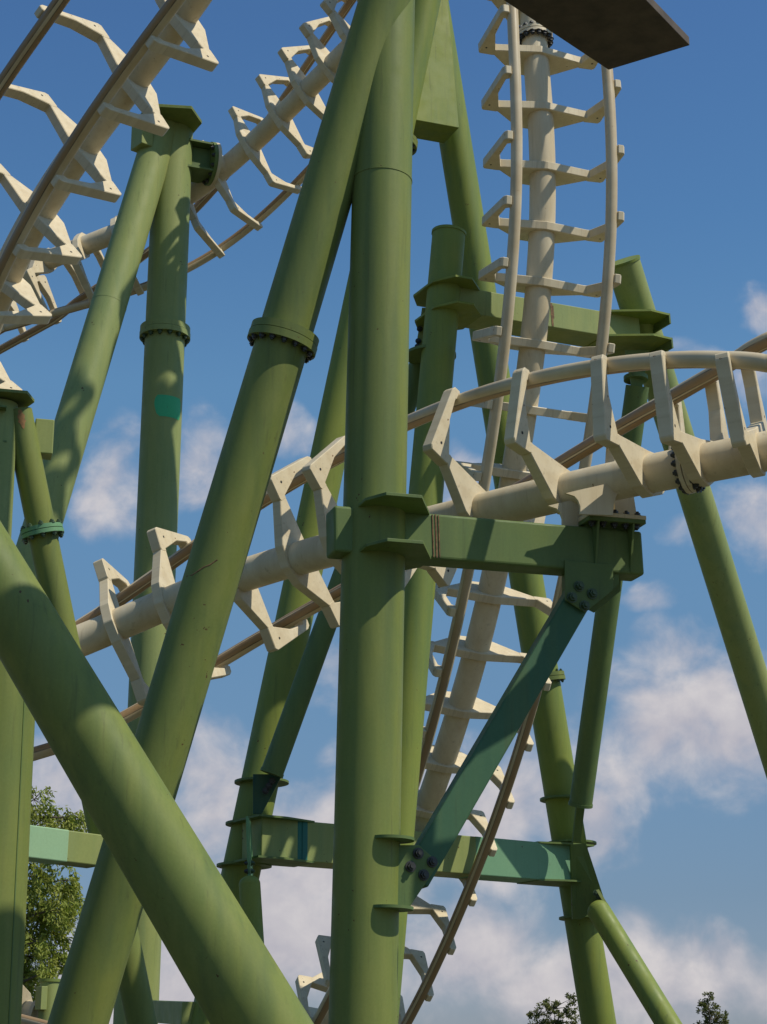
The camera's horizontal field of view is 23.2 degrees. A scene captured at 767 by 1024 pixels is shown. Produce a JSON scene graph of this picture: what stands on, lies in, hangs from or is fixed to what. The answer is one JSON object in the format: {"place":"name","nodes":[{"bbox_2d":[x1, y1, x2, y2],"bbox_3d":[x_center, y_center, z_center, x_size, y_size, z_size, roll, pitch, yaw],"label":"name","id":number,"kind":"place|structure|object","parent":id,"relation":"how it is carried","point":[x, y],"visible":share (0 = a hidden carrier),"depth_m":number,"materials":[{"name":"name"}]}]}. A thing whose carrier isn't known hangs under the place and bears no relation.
{"place":"outdoors","nodes":[
{"label":"outdoors","id":0,"kind":"place"},
{"bbox_2d":[0,388,156,1023],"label":"support tower","id":1,"kind":"structure","parent":0,"point":[26,444],"depth_m":21.52,"materials":[{"name":"green metal"}]},
{"bbox_2d":[28,825,102,867],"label":"cross beam","id":2,"kind":"structure","parent":1,"relation":"attached to","point":[54,846],"depth_m":20.48,"materials":[{"name":"green metal"}]},
{"bbox_2d":[0,0,766,1023],"label":"sky","id":3,"kind":"structure","parent":0,"point":[677,819],"materials":[{"name":"blue"}]},
{"bbox_2d":[504,0,688,69],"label":"overhead deck","id":4,"kind":"structure","parent":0,"point":[609,34],"depth_m":16.64,"materials":[{"name":"grey paint"}]},
{"label":"ground","id":5,"kind":"structure","parent":0,"visible":0},
{"bbox_2d":[0,660,34,1023],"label":"support post","id":6,"kind":"object","parent":5,"relation":"on","point":[17,724],"visible":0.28,"depth_m":17.11,"materials":[{"name":"green metal"}]},
{"bbox_2d":[35,978,60,1020],"bbox_3d":[-6.822,11.556,37.329,0.514,4.290,0.449,12,-22,-33],"label":"support post","id":7,"kind":"object","parent":5,"relation":"on","point":[46,990],"visible":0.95,"depth_m":37.68,"materials":[{"name":"green metal"}]},
{"bbox_2d":[21,985,47,1023],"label":"coaster track","id":8,"kind":"structure","parent":7,"relation":"on","point":[29,1014],"depth_m":37.83,"materials":[{"name":"beige metal"}]},
{"bbox_2d":[23,786,87,1001],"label":"tree","id":9,"kind":"object","parent":5,"relation":"on","point":[52,915],"visible":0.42,"depth_m":51.72,"materials":[{"name":"green plant"}]},
{"bbox_2d":[16,104,218,1023],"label":"support tower","id":10,"kind":"structure","parent":5,"relation":"on","point":[172,163],"depth_m":35.19,"materials":[{"name":"green metal"}]},
{"bbox_2d":[0,521,313,1023],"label":"leaning pipe","id":11,"kind":"object","parent":5,"relation":"on","point":[224,961],"visible":1,"depth_m":15.28,"materials":[{"name":"green metal"}]},
{"bbox_2d":[47,0,645,1023],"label":"support tower","id":12,"kind":"structure","parent":5,"relation":"on","point":[385,530],"depth_m":18.95,"materials":[{"name":"green metal"}]},
{"bbox_2d":[0,0,218,389],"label":"coaster track","id":13,"kind":"structure","parent":12,"relation":"on","point":[153,50],"depth_m":23.11,"materials":[{"name":"white metal"}]},
{"bbox_2d":[33,332,766,760],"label":"coaster track","id":14,"kind":"structure","parent":12,"relation":"on","point":[621,478],"depth_m":20.34,"materials":[{"name":"white metal"}]},
{"bbox_2d":[153,0,681,1023],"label":"support tower","id":15,"kind":"structure","parent":5,"relation":"on","point":[261,836],"depth_m":31.43,"materials":[{"name":"green metal"}]},
{"bbox_2d":[0,0,356,353],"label":"coaster track","id":16,"kind":"structure","parent":15,"relation":"on","point":[300,93],"depth_m":37.39,"materials":[{"name":"white metal"}]},
{"bbox_2d":[295,0,623,1023],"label":"coaster track","id":17,"kind":"structure","parent":15,"relation":"on","point":[531,56],"depth_m":29.01,"materials":[{"name":"white metal"}]},
{"bbox_2d":[260,224,766,1023],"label":"support tower","id":18,"kind":"structure","parent":5,"relation":"on","point":[450,300],"depth_m":29.70,"materials":[{"name":"green metal"}]},
{"bbox_2d":[526,992,579,1023],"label":"tree","id":19,"kind":"object","parent":5,"relation":"on","point":[552,1007],"visible":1,"depth_m":105.41,"materials":[{"name":"green plant"}]},
{"bbox_2d":[693,991,729,1023],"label":"tree","id":20,"kind":"object","parent":5,"relation":"on","point":[710,1015],"visible":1,"depth_m":105.62,"materials":[{"name":"green plant"}]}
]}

